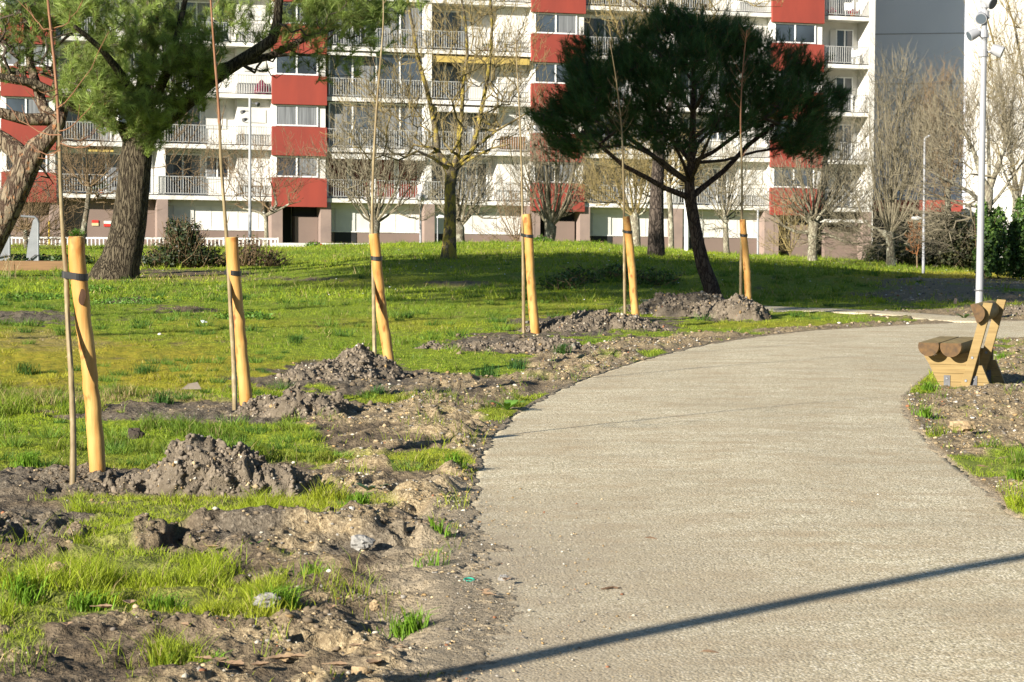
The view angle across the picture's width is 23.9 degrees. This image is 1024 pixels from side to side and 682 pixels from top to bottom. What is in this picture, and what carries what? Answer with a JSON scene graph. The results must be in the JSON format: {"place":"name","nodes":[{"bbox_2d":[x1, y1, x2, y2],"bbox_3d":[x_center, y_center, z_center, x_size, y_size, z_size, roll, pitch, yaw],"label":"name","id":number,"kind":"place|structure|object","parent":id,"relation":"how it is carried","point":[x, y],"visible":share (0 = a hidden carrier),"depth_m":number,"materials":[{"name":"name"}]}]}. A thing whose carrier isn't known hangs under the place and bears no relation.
{"place":"outdoors","nodes":[
{"label":"outdoors","id":0,"kind":"place"},
{"bbox_2d":[0,261,62,270],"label":"timber beam","id":1,"kind":"structure","parent":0,"point":[35,265],"depth_m":61.49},
{"bbox_2d":[0,242,1023,681],"bbox_3d":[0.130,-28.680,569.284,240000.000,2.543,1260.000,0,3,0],"label":"ground","id":2,"kind":"structure","parent":0,"point":[74,658],"depth_m":17.19,"materials":[{"name":"soil"}]},
{"bbox_2d":[0,215,38,260],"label":"play slide","id":3,"kind":"object","parent":2,"relation":"on","point":[33,249],"visible":0.57,"depth_m":66.94,"materials":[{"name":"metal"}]},
{"bbox_2d":[3,449,44,467],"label":"grass tuft","id":4,"kind":"object","parent":2,"relation":"on","point":[24,461],"visible":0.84,"depth_m":15.87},
{"bbox_2d":[0,568,57,607],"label":"grass tuft","id":5,"kind":"object","parent":2,"relation":"on","point":[19,587],"visible":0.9,"depth_m":10.44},
{"bbox_2d":[0,292,71,300],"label":"weed clump","id":6,"kind":"object","parent":2,"relation":"on","point":[59,296],"visible":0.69,"depth_m":43.91,"materials":[{"name":"green plant"}]},
{"bbox_2d":[0,0,84,254],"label":"leaning pine","id":7,"kind":"object","parent":2,"relation":"on","point":[26,160],"visible":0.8,"depth_m":56.66,"materials":[{"name":"brown plant"}]},
{"bbox_2d":[0,139,88,248],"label":"brown thicket","id":8,"kind":"object","parent":2,"relation":"on","point":[24,226],"visible":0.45,"depth_m":83.73,"materials":[{"name":"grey plant"}]},
{"bbox_2d":[3,253,97,263],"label":"shrub","id":9,"kind":"object","parent":2,"relation":"on","point":[43,256],"visible":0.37,"depth_m":67.31,"materials":[{"name":"green plant"}]},
{"bbox_2d":[1,0,108,484],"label":"sapling","id":10,"kind":"object","parent":2,"relation":"on","point":[73,450],"visible":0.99,"depth_m":14.93,"materials":[{"name":"brown plant"}]},
{"bbox_2d":[62,236,105,471],"bbox_3d":[-2.673,0.165,15.106,0.281,1.641,0.122,0,3,0],"label":"wooden stake","id":11,"kind":"object","parent":2,"relation":"on","point":[77,275],"visible":0.91,"depth_m":15.06,"materials":[{"name":"yellow wood"}]},
{"bbox_2d":[59,587,126,612],"bbox_3d":[-1.800,1.113,10.350,0.269,0.105,0.279,3,4,44],"label":"grass tuft","id":12,"kind":"object","parent":2,"relation":"on","point":[89,604],"visible":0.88,"depth_m":10.32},
{"bbox_2d":[91,296,170,304],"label":"weed clump","id":13,"kind":"object","parent":2,"relation":"on","point":[124,301],"visible":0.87,"depth_m":42.15,"materials":[{"name":"green plant"}]},
{"bbox_2d":[33,109,236,243],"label":"bare tree","id":14,"kind":"object","parent":2,"relation":"on","point":[89,193],"visible":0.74,"depth_m":97.74,"materials":[{"name":"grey plant"}]},
{"bbox_2d":[11,237,278,246],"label":"picket fence","id":15,"kind":"object","parent":2,"relation":"on","point":[155,238],"visible":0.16,"depth_m":99.92,"materials":[{"name":"white paint"}]},
{"bbox_2d":[126,589,200,610],"bbox_3d":[-1.486,1.118,10.291,0.309,0.123,0.277,0,3,0],"label":"grass tuft","id":16,"kind":"object","parent":2,"relation":"on","point":[169,602],"visible":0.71,"depth_m":10.29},
{"bbox_2d":[140,213,225,267],"bbox_3d":[-8.738,-2.617,64.639,2.784,1.636,2.080,0,3,0],"label":"evergreen bush","id":17,"kind":"object","parent":2,"relation":"on","point":[183,246],"visible":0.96,"depth_m":64.37,"materials":[{"name":"green plant"}]},
{"bbox_2d":[101,433,323,498],"bbox_3d":[-1.752,0.761,14.525,1.552,0.436,0.802,0,3,0],"label":"soil mound","id":18,"kind":"object","parent":2,"relation":"on","point":[196,465],"visible":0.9,"depth_m":14.32,"materials":[{"name":"soil"}]},
{"bbox_2d":[0,0,429,279],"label":"maritime pine","id":19,"kind":"object","parent":2,"relation":"on","point":[147,109],"visible":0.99,"depth_m":55.37,"materials":[{"name":"green plant"}]},
{"bbox_2d":[210,0,236,409],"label":"sapling","id":20,"kind":"object","parent":2,"relation":"on","point":[233,356],"visible":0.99,"depth_m":20.63,"materials":[{"name":"brown plant"}]},
{"bbox_2d":[224,237,251,405],"bbox_3d":[-2.344,-0.108,20.754,0.256,1.574,0.129,0,3,0],"label":"wooden stake","id":21,"kind":"object","parent":2,"relation":"on","point":[235,275],"visible":0.94,"depth_m":20.70,"materials":[{"name":"yellow wood"}]},
{"bbox_2d":[206,310,276,319],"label":"weed clump","id":22,"kind":"object","parent":2,"relation":"on","point":[254,315],"visible":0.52,"depth_m":36.58,"materials":[{"name":"green plant"}]},
{"bbox_2d":[240,98,259,243],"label":"mast","id":23,"kind":"object","parent":2,"relation":"on","point":[249,176],"visible":0.93,"depth_m":103.70,"materials":[{"name":"metal"}]},
{"bbox_2d":[211,233,293,266],"bbox_3d":[-6.962,-2.393,64.839,2.250,1.187,1.813,-2,4,-34],"label":"bare shrub","id":24,"kind":"object","parent":2,"relation":"on","point":[250,257],"visible":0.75,"depth_m":64.73,"materials":[{"name":"brown plant"}]},
{"bbox_2d":[191,123,332,245],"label":"bare tree","id":25,"kind":"object","parent":2,"relation":"on","point":[269,213],"visible":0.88,"depth_m":111.78,"materials":[{"name":"brown plant"}]},
{"bbox_2d":[253,592,281,607],"bbox_3d":[-1.048,1.112,10.367,0.123,0.069,0.101,0,3,0],"label":"rock","id":26,"kind":"object","parent":2,"relation":"on","point":[265,597],"visible":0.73,"depth_m":10.33,"materials":[{"name":"grey stone"}]},
{"bbox_2d":[248,582,310,610],"bbox_3d":[-1.009,1.108,10.422,0.363,0.139,0.316,-3,4,-43],"label":"grass tuft","id":27,"kind":"object","parent":2,"relation":"on","point":[289,600],"visible":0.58,"depth_m":10.41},
{"bbox_2d":[231,381,364,417],"bbox_3d":[-1.756,0.513,19.717,1.360,0.364,0.970,0,3,0],"label":"soil mound","id":28,"kind":"object","parent":2,"relation":"on","point":[308,404],"visible":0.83,"depth_m":19.57,"materials":[{"name":"soil"}]},
{"bbox_2d":[275,343,405,381],"bbox_3d":[-1.791,0.246,24.009,1.602,0.427,1.584,0,3,0],"label":"soil mound","id":29,"kind":"object","parent":2,"relation":"on","point":[358,360],"visible":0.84,"depth_m":23.86,"materials":[{"name":"soil"}]},
{"bbox_2d":[368,0,385,356],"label":"sapling","id":30,"kind":"object","parent":29,"relation":"on","point":[374,345],"visible":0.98,"depth_m":24.70,"materials":[{"name":"brown plant"}]},
{"bbox_2d":[335,488,375,506],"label":"grass tuft","id":31,"kind":"object","parent":2,"relation":"on","point":[360,498],"visible":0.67,"depth_m":13.66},
{"bbox_2d":[350,534,375,550],"bbox_3d":[-0.749,1.015,12.155,0.128,0.082,0.093,0,3,0],"label":"rock","id":32,"kind":"object","parent":2,"relation":"on","point":[359,542],"visible":1,"depth_m":12.13,"materials":[{"name":"grey stone"}]},
{"bbox_2d":[294,78,457,243],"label":"pollarded tree","id":33,"kind":"object","parent":2,"relation":"on","point":[378,219],"visible":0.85,"depth_m":107.66,"materials":[{"name":"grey plant"}]},
{"bbox_2d":[369,233,393,360],"bbox_3d":[-1.318,-0.320,24.783,0.300,1.573,0.164,0,3,0],"label":"wooden stake","id":34,"kind":"object","parent":2,"relation":"on","point":[381,308],"visible":0.85,"depth_m":24.71,"materials":[{"name":"yellow wood"}]},
{"bbox_2d":[376,604,441,641],"bbox_3d":[-0.432,1.157,9.886,0.311,0.171,0.275,1,3,19],"label":"grass tuft","id":35,"kind":"object","parent":2,"relation":"on","point":[413,622],"visible":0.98,"depth_m":9.87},
{"bbox_2d":[400,546,452,567],"bbox_3d":[-0.422,1.068,11.503,0.378,0.194,0.196,0,3,0],"label":"grass tuft","id":36,"kind":"object","parent":2,"relation":"on","point":[432,561],"visible":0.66,"depth_m":11.51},
{"bbox_2d":[319,0,555,258],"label":"lichened tree","id":37,"kind":"object","parent":2,"relation":"on","point":[451,169],"visible":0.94,"depth_m":65.28,"materials":[{"name":"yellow plant"}]},
{"bbox_2d":[0,0,875,259],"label":"apartment building","id":38,"kind":"structure","parent":2,"relation":"on","point":[297,102],"depth_m":132.27,"materials":[{"name":"white paint"}]},
{"bbox_2d":[5,97,46,112],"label":"window","id":39,"kind":"structure","parent":38,"relation":"in","point":[28,104],"depth_m":125.98,"materials":[{"name":"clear glass"}]},
{"bbox_2d":[62,104,110,141],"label":"balcony railing","id":40,"kind":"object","parent":38,"relation":"in","point":[69,118],"depth_m":128.40,"materials":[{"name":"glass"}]},
{"bbox_2d":[62,152,152,193],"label":"window","id":41,"kind":"structure","parent":38,"relation":"in","point":[114,168],"depth_m":128.66,"materials":[{"name":"glass"}]},
{"bbox_2d":[165,153,200,194],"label":"window","id":42,"kind":"structure","parent":38,"relation":"in","point":[171,168],"depth_m":130.04,"materials":[{"name":"grey glass"}]},
{"bbox_2d":[166,105,200,143],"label":"window","id":43,"kind":"structure","parent":38,"relation":"in","point":[194,111],"depth_m":130.04,"materials":[{"name":"clear glass"}]},
{"bbox_2d":[173,206,193,227],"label":"door panel","id":44,"kind":"structure","parent":38,"relation":"in","point":[178,211],"depth_m":129.41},
{"bbox_2d":[165,1,228,38],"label":"window","id":45,"kind":"structure","parent":38,"relation":"in","point":[199,5],"depth_m":129.85,"materials":[{"name":"clear glass"}]},
{"bbox_2d":[205,156,228,178],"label":"window","id":46,"kind":"structure","parent":38,"relation":"in","point":[208,163],"depth_m":130.52,"materials":[{"name":"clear glass"}]},
{"bbox_2d":[275,156,317,177],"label":"window","id":47,"kind":"structure","parent":38,"relation":"in","point":[280,173],"depth_m":130.17,"materials":[{"name":"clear glass"}]},
{"bbox_2d":[275,105,317,126],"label":"window","id":48,"kind":"structure","parent":38,"relation":"in","point":[293,115],"depth_m":130.01,"materials":[{"name":"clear glass"}]},
{"bbox_2d":[275,54,317,75],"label":"window","id":49,"kind":"structure","parent":38,"relation":"in","point":[278,70],"depth_m":129.89,"materials":[{"name":"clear glass"}]},
{"bbox_2d":[327,155,347,197],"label":"window","id":50,"kind":"structure","parent":38,"relation":"in","point":[335,191],"depth_m":132.45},
{"bbox_2d":[334,232,355,242],"bbox_3d":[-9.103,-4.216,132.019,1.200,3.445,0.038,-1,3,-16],"label":"cellar door","id":51,"kind":"structure","parent":38,"relation":"in","point":[342,237],"depth_m":131.92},
{"bbox_2d":[335,208,354,230],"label":"door panel","id":52,"kind":"structure","parent":38,"relation":"in","point":[344,218],"depth_m":131.90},
{"bbox_2d":[328,102,422,148],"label":"balcony","id":53,"kind":"structure","parent":38,"relation":"in","point":[331,108],"depth_m":131.58,"materials":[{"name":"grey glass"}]},
{"bbox_2d":[328,51,423,98],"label":"balcony","id":54,"kind":"structure","parent":38,"relation":"in","point":[389,55],"depth_m":131.55,"materials":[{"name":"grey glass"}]},
{"bbox_2d":[329,3,423,47],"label":"balcony","id":55,"kind":"structure","parent":38,"relation":"in","point":[407,19],"depth_m":131.80,"materials":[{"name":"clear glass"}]},
{"bbox_2d":[374,159,394,197],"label":"window","id":56,"kind":"structure","parent":38,"relation":"in","point":[382,161],"depth_m":133.19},
{"bbox_2d":[397,160,417,198],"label":"window","id":57,"kind":"structure","parent":38,"relation":"in","point":[398,168],"depth_m":133.55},
{"bbox_2d":[432,60,461,98],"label":"window","id":58,"kind":"structure","parent":38,"relation":"in","point":[449,65],"depth_m":133.85,"materials":[{"name":"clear glass"}]},
{"bbox_2d":[432,10,461,48],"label":"window","id":59,"kind":"structure","parent":38,"relation":"in","point":[451,18],"depth_m":133.72,"materials":[{"name":"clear glass"}]},
{"bbox_2d":[432,111,487,149],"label":"window","id":60,"kind":"structure","parent":38,"relation":"in","point":[451,114],"depth_m":134.25,"materials":[{"name":"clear glass"}]},
{"bbox_2d":[534,63,568,83],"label":"window","id":61,"kind":"structure","parent":38,"relation":"in","point":[546,76],"depth_m":133.85,"materials":[{"name":"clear glass"}]},
{"bbox_2d":[534,13,576,34],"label":"window","id":62,"kind":"structure","parent":38,"relation":"in","point":[561,23],"depth_m":133.81,"materials":[{"name":"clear glass"}]},
{"bbox_2d":[592,213,610,234],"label":"door panel","id":63,"kind":"structure","parent":38,"relation":"in","point":[601,222],"depth_m":136.02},
{"bbox_2d":[583,165,626,202],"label":"window","id":64,"kind":"structure","parent":38,"relation":"in","point":[597,168],"depth_m":136.75,"materials":[{"name":"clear glass"}]},
{"bbox_2d":[584,18,627,54],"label":"window","id":65,"kind":"structure","parent":38,"relation":"in","point":[593,21],"depth_m":136.19,"materials":[{"name":"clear glass"}]},
{"bbox_2d":[773,168,813,187],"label":"window","id":66,"kind":"structure","parent":38,"relation":"in","point":[804,177],"depth_m":138.20,"materials":[{"name":"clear glass"}]},
{"bbox_2d":[774,23,815,43],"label":"window","id":67,"kind":"structure","parent":38,"relation":"in","point":[807,30],"depth_m":137.86,"materials":[{"name":"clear glass"}]},
{"bbox_2d":[836,29,853,63],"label":"window","id":68,"kind":"structure","parent":38,"relation":"in","point":[844,37],"depth_m":140.34,"materials":[{"name":"clear glass"}]},
{"bbox_2d":[422,109,528,241],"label":"pollarded tree","id":69,"kind":"object","parent":2,"relation":"on","point":[462,220],"visible":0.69,"depth_m":99.73,"materials":[{"name":"brown plant"}]},
{"bbox_2d":[468,160,541,241],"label":"wispy shrub","id":70,"kind":"object","parent":2,"relation":"on","point":[505,230],"visible":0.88,"depth_m":97.83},
{"bbox_2d":[415,334,604,353],"bbox_3d":[-0.133,0.054,28.947,2.826,0.285,1.296,0,3,0],"label":"soil mound","id":71,"kind":"object","parent":2,"relation":"on","point":[532,345],"visible":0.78,"depth_m":28.78,"materials":[{"name":"soil"}]},
{"bbox_2d":[0,329,1022,681],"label":"soil clods","id":72,"kind":"object","parent":2,"relation":"on","point":[260,553],"visible":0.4,"depth_m":12.90,"materials":[{"name":"soil"}]},
{"bbox_2d":[0,269,1023,681],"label":"pebbles","id":73,"kind":"object","parent":2,"relation":"on","point":[552,497],"visible":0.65,"depth_m":15.07,"materials":[{"name":"stone"}]},
{"bbox_2d":[482,83,619,241],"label":"pollarded tree","id":74,"kind":"object","parent":2,"relation":"on","point":[549,218],"visible":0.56,"depth_m":103.54,"materials":[{"name":"brown plant"}]},
{"bbox_2d":[536,271,589,289],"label":"weed clump","id":75,"kind":"object","parent":2,"relation":"on","point":[576,282],"visible":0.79,"depth_m":50.55,"materials":[{"name":"green plant"}]},
{"bbox_2d":[553,263,604,283],"bbox_3d":[1.428,-1.394,52.075,1.172,0.583,0.690,0,3,0],"label":"weed clump","id":76,"kind":"object","parent":2,"relation":"on","point":[592,276],"visible":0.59,"depth_m":52.02,"materials":[{"name":"green plant"}]},
{"bbox_2d":[518,309,677,332],"bbox_3d":[1.146,-0.261,33.977,2.764,0.376,1.795,-1,3,-22],"label":"soil mound","id":77,"kind":"object","parent":2,"relation":"on","point":[587,321],"visible":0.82,"depth_m":33.76,"materials":[{"name":"soil"}]},
{"bbox_2d":[509,30,529,332],"bbox_3d":[0.123,-2.165,33.182,0.301,4.220,0.184,2,4,31],"label":"sapling","id":78,"kind":"object","parent":77,"relation":"on","point":[523,267],"visible":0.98,"depth_m":33.17,"materials":[{"name":"brown plant"}]},
{"bbox_2d":[521,213,539,333],"bbox_3d":[0.259,-0.869,33.177,0.281,1.764,0.171,0,3,0],"label":"tree stake","id":79,"kind":"object","parent":77,"relation":"on","point":[528,235],"visible":0.92,"depth_m":33.11,"materials":[{"name":"yellow wood"}]},
{"bbox_2d":[606,38,630,313],"bbox_3d":[1.594,-2.395,36.472,0.395,4.335,0.391,-1,3,-18],"label":"sapling","id":80,"kind":"object","parent":2,"relation":"on","point":[624,264],"visible":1,"depth_m":36.47,"materials":[{"name":"brown plant"}]},
{"bbox_2d":[564,137,674,246],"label":"pollarded tree","id":81,"kind":"object","parent":2,"relation":"on","point":[634,213],"visible":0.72,"depth_m":97.60,"materials":[{"name":"brown plant"}]},
{"bbox_2d":[591,262,650,279],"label":"weed clump","id":82,"kind":"object","parent":2,"relation":"on","point":[614,273],"visible":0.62,"depth_m":52.89,"materials":[{"name":"green plant"}]},
{"bbox_2d":[622,216,639,315],"bbox_3d":[1.812,-1.026,36.525,0.297,1.728,0.168,0,3,0],"label":"tree stake","id":83,"kind":"object","parent":2,"relation":"on","point":[627,231],"visible":0.88,"depth_m":36.45,"materials":[{"name":"yellow wood"}]},
{"bbox_2d":[636,267,684,285],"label":"weed clump","id":84,"kind":"object","parent":2,"relation":"on","point":[660,280],"visible":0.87,"depth_m":51.63,"materials":[{"name":"green plant"}]},
{"bbox_2d":[625,112,713,248],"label":"pollarded tree","id":85,"kind":"object","parent":2,"relation":"on","point":[670,215],"visible":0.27,"depth_m":105.76,"materials":[{"name":"brown plant"}]},
{"bbox_2d":[576,0,783,255],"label":"dark trunk tree","id":86,"kind":"object","parent":2,"relation":"on","point":[656,244],"visible":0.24,"depth_m":74.43,"materials":[{"name":"brown plant"}]},
{"bbox_2d":[509,0,858,296],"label":"umbrella pine","id":87,"kind":"object","parent":2,"relation":"on","point":[584,101],"visible":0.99,"depth_m":44.15,"materials":[{"name":"green plant"}]},
{"bbox_2d":[616,291,771,320],"bbox_3d":[3.345,-0.583,39.126,2.643,0.476,3.883,-1,3,-25],"label":"soil mound","id":88,"kind":"object","parent":2,"relation":"on","point":[736,307],"visible":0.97,"depth_m":38.37,"materials":[{"name":"soil"}]},
{"bbox_2d":[729,24,753,294],"bbox_3d":[3.630,-2.687,38.415,0.392,4.726,0.324,0,3,-8],"label":"sapling","id":89,"kind":"object","parent":88,"relation":"on","point":[741,258],"visible":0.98,"depth_m":38.43,"materials":[{"name":"brown plant"}]},
{"bbox_2d":[680,138,767,252],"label":"pollarded tree","id":90,"kind":"object","parent":2,"relation":"on","point":[724,215],"visible":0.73,"depth_m":91.81,"materials":[{"name":"brown plant"}]},
{"bbox_2d":[740,219,751,299],"bbox_3d":[3.721,-1.101,38.470,0.232,1.674,0.146,1,3,19],"label":"tree stake","id":91,"kind":"object","parent":2,"relation":"on","point":[746,263],"visible":0.79,"depth_m":38.42,"materials":[{"name":"yellow wood"}]},
{"bbox_2d":[758,186,807,255],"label":"wispy shrub","id":92,"kind":"object","parent":2,"relation":"on","point":[787,249],"visible":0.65,"depth_m":89.91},
{"bbox_2d":[734,113,887,260],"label":"pollarded tree","id":93,"kind":"object","parent":2,"relation":"on","point":[814,217],"visible":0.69,"depth_m":83.74,"materials":[{"name":"brown plant"}]},
{"bbox_2d":[820,38,971,266],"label":"tall bare tree","id":94,"kind":"object","parent":2,"relation":"on","point":[896,151],"visible":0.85,"depth_m":79.62,"materials":[{"name":"brown plant"}]},
{"bbox_2d":[872,200,962,258],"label":"annex","id":95,"kind":"object","parent":2,"relation":"on","point":[958,209],"visible":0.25,"depth_m":143.29,"materials":[{"name":"red paint"}]},
{"bbox_2d":[860,205,976,269],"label":"hedge","id":96,"kind":"object","parent":2,"relation":"on","point":[933,259],"visible":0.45,"depth_m":87.12,"materials":[{"name":"brown plant"}]},
{"bbox_2d":[911,135,929,272],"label":"street lamp","id":97,"kind":"object","parent":2,"relation":"on","point":[923,230],"visible":0.52,"depth_m":67.86,"materials":[{"name":"metal"}]},
{"bbox_2d":[897,49,979,215],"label":"tall bare tree","id":98,"kind":"object","parent":2,"relation":"on","point":[947,195],"visible":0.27,"depth_m":91.60,"materials":[{"name":"brown plant"}]},
{"bbox_2d":[870,45,1023,276],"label":"ivy clad tree","id":99,"kind":"object","parent":2,"relation":"on","point":[1008,139],"visible":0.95,"depth_m":63.73,"materials":[{"name":"brown plant"}]},
{"bbox_2d":[873,0,1023,267],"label":"gable building","id":100,"kind":"structure","parent":2,"relation":"on","point":[930,28],"depth_m":146.72,"materials":[{"name":"grey paint"}]},
{"bbox_2d":[918,299,1006,386],"bbox_3d":[4.383,0.047,23.425,0.682,0.885,1.250,1,3,19],"label":"park bench","id":101,"kind":"object","parent":2,"relation":"on","point":[954,361],"visible":0.94,"depth_m":23.00,"materials":[{"name":"brown wood"}]},
{"bbox_2d":[948,420,977,432],"bbox_3d":[3.487,0.670,18.685,0.232,0.117,0.199,0,3,0],"label":"rock","id":102,"kind":"object","parent":2,"relation":"on","point":[958,424],"visible":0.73,"depth_m":18.63,"materials":[{"name":"stone"}]},
{"bbox_2d":[966,0,1004,302],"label":"lamp post","id":103,"kind":"object","parent":2,"relation":"on","point":[982,17],"visible":1,"depth_m":37.83,"materials":[{"name":"metal"}]},
{"bbox_2d":[950,0,1023,273],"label":"ivy clad tree","id":104,"kind":"object","parent":2,"relation":"on","point":[1015,191],"visible":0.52,"depth_m":67.61,"materials":[{"name":"beige plant"}]},
{"bbox_2d":[970,202,1011,278],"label":"ivy column","id":105,"kind":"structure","parent":2,"relation":"on","point":[996,246],"depth_m":62.38,"materials":[{"name":"green plant"}]},
{"bbox_2d":[1004,194,1023,278],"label":"ivy column","id":106,"kind":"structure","parent":2,"relation":"on","point":[1015,231],"depth_m":63.17,"materials":[{"name":"green plant"}]},
{"bbox_2d":[0,237,1023,681],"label":"grass","id":107,"kind":"structure","parent":0,"point":[96,577],"depth_m":22.15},
{"bbox_2d":[449,321,1023,681],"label":"path","id":108,"kind":"structure","parent":0,"point":[710,465],"depth_m":12.78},
{"bbox_2d":[640,299,975,322],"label":"path","id":109,"kind":"structure","parent":0,"point":[950,318],"depth_m":39.65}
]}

